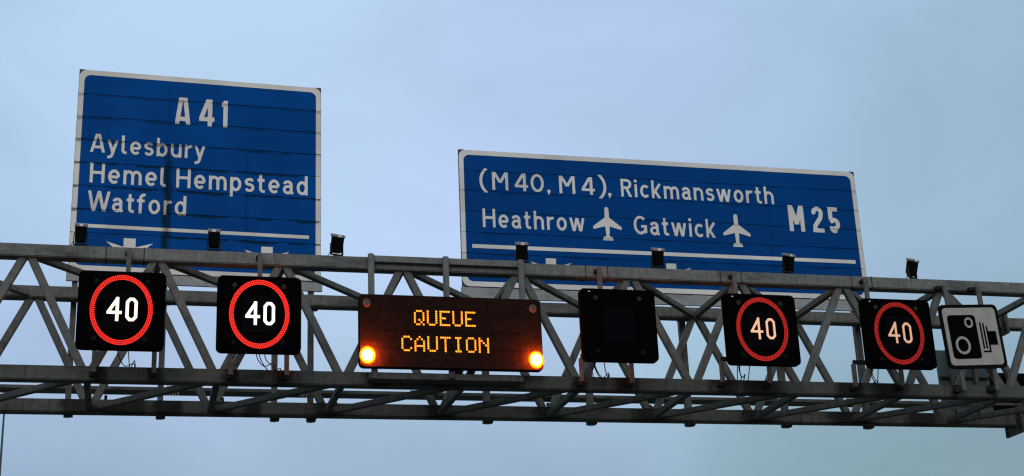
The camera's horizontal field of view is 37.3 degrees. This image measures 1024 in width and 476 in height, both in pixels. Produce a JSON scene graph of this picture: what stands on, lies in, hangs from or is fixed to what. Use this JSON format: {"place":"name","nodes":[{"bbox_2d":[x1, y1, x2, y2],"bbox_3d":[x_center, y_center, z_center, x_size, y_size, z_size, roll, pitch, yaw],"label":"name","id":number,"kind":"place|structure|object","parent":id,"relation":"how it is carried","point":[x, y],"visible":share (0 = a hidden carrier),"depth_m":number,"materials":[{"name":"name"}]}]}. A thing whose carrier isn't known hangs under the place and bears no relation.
{"place":"outdoors","nodes":[
{"label":"outdoors","id":0,"kind":"place"},
{"bbox_2d":[0,0,1023,475],"label":"sky","id":1,"kind":"structure","parent":0,"point":[920,100],"materials":[{"name":"blue"}]},
{"label":"motorway road","id":2,"kind":"structure","parent":0,"visible":0},
{"bbox_2d":[0,414,4,475],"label":"mast","id":3,"kind":"object","parent":2,"relation":"on","point":[1,446],"visible":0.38,"depth_m":51.99,"materials":[{"name":"grey metal"}]},
{"label":"ground","id":4,"kind":"structure","parent":0,"visible":0},
{"bbox_2d":[0,242,1023,437],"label":"overhead gantry","id":5,"kind":"object","parent":4,"relation":"on","point":[188,379],"visible":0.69,"depth_m":26.50,"materials":[{"name":"metal"}]},
{"bbox_2d":[71,223,87,245],"bbox_3d":[-7.016,-0.055,24.553,0.278,0.428,0.225,4,-20,-17],"label":"floodlight","id":6,"kind":"object","parent":5,"relation":"on","point":[80,233],"visible":1,"depth_m":24.52,"materials":[{"name":"black paint"}]},
{"bbox_2d":[75,248,165,377],"bbox_3d":[-6.090,1.013,23.666,1.300,2.105,1.162,2,-20,-14],"label":"lane signal","id":7,"kind":"object","parent":5,"relation":"hanging from","point":[117,311],"visible":1,"depth_m":23.06,"materials":[{"name":"black metal"}]},
{"bbox_2d":[63,69,321,422],"bbox_3d":[-5.707,0.078,27.547,4.530,6.530,0.371,3,-20,-15],"label":"direction sign","id":8,"kind":"object","parent":5,"relation":"attached to","point":[170,162],"visible":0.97,"depth_m":27.98,"materials":[{"name":"blue painted metal"},{"name":"white reflective sheeting"},{"name":"steel"}]},
{"bbox_2d":[205,229,220,250],"bbox_3d":[-4.956,0.036,25.060,0.278,0.428,0.225,1,-20,-10],"label":"floodlight","id":9,"kind":"object","parent":5,"relation":"on","point":[213,239],"visible":1,"depth_m":25.02,"materials":[{"name":"black metal"}]},
{"bbox_2d":[216,253,301,379],"bbox_3d":[-4.072,1.101,24.160,1.300,2.105,1.162,2,-20,-14],"label":"lane signal","id":10,"kind":"object","parent":5,"relation":"hanging from","point":[259,314],"visible":1,"depth_m":23.55,"materials":[{"name":"black metal"}]},
{"bbox_2d":[328,233,344,255],"bbox_3d":[-2.967,0.120,25.538,0.278,0.428,0.225,9,-23,-30],"label":"floodlight","id":11,"kind":"object","parent":5,"relation":"on","point":[336,243],"visible":1,"depth_m":25.51,"materials":[{"name":"black metal"}]},
{"bbox_2d":[358,253,543,378],"bbox_3d":[-1.032,1.298,25.180,3.084,2.210,0.414,2,-20,-14],"label":"message board","id":12,"kind":"object","parent":5,"relation":"attached to","point":[447,332],"visible":1,"depth_m":24.94,"materials":[{"name":"black paint"}]},
{"bbox_2d":[515,242,528,262],"bbox_3d":[0.145,0.258,26.306,0.278,0.428,0.225,2,-20,-12],"label":"floodlight","id":13,"kind":"object","parent":5,"relation":"on","point":[521,251],"visible":0.75,"depth_m":26.27,"materials":[{"name":"black metal"}]},
{"bbox_2d":[576,267,658,387],"bbox_3d":[1.622,1.349,25.552,1.300,2.105,1.162,2,-20,-14],"label":"lane signal","id":14,"kind":"object","parent":5,"relation":"hanging from","point":[618,325],"visible":1,"depth_m":24.95,"materials":[{"name":"black metal"}]},
{"bbox_2d":[650,247,664,268],"bbox_3d":[2.564,0.363,26.895,0.278,0.428,0.225,3,-20,-16],"label":"floodlight","id":15,"kind":"object","parent":5,"relation":"on","point":[657,258],"visible":1,"depth_m":26.86,"materials":[{"name":"black metal"}]},
{"bbox_2d":[458,149,873,429],"bbox_3d":[3.120,1.000,29.508,8.410,5.387,0.371,2,-20,-14],"label":"direction sign","id":16,"kind":"object","parent":5,"relation":"attached to","point":[577,210],"visible":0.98,"depth_m":29.90,"materials":[{"name":"blue painted metal"},{"name":"white reflective sheeting"},{"name":"steel"}]},
{"bbox_2d":[716,272,800,387],"bbox_3d":[4.072,1.435,26.158,1.300,2.060,1.162,2,-20,-14],"label":"lane signal","id":17,"kind":"object","parent":5,"relation":"hanging from","point":[760,329],"visible":1,"depth_m":25.54,"materials":[{"name":"black metal"}]},
{"bbox_2d":[781,253,795,273],"bbox_3d":[4.999,0.467,27.485,0.278,0.428,0.225,8,-22,-27],"label":"floodlight","id":18,"kind":"object","parent":5,"relation":"on","point":[788,262],"visible":1,"depth_m":27.45,"materials":[{"name":"black metal"}]},
{"bbox_2d":[849,277,936,390],"bbox_3d":[6.535,1.554,26.756,1.300,2.085,1.162,2,-20,-14],"label":"lane signal","id":19,"kind":"object","parent":5,"relation":"hanging from","point":[897,334],"visible":1,"depth_m":26.14,"materials":[{"name":"black metal"}]},
{"bbox_2d":[906,258,918,278],"bbox_3d":[7.408,0.571,28.072,0.278,0.428,0.225,12,-24,-36],"label":"floodlight","id":20,"kind":"object","parent":5,"relation":"on","point":[911,267],"visible":1,"depth_m":28.04,"materials":[{"name":"black metal"}]},
{"bbox_2d":[935,350,993,413],"bbox_3d":[9.204,2.960,30.487,1.120,1.515,0.414,2,-20,-14],"label":"facing panel","id":21,"kind":"object","parent":5,"relation":"attached to","point":[946,374],"visible":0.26,"depth_m":30.65,"materials":[{"name":"metal"}]},
{"bbox_2d":[933,285,1006,392],"bbox_3d":[8.366,1.822,27.658,1.205,2.015,0.207,0,-20,-15],"label":"speed camera sign","id":22,"kind":"object","parent":5,"relation":"attached to","point":[972,336],"visible":1,"depth_m":27.56,"materials":[{"name":"white metal"}]}
]}

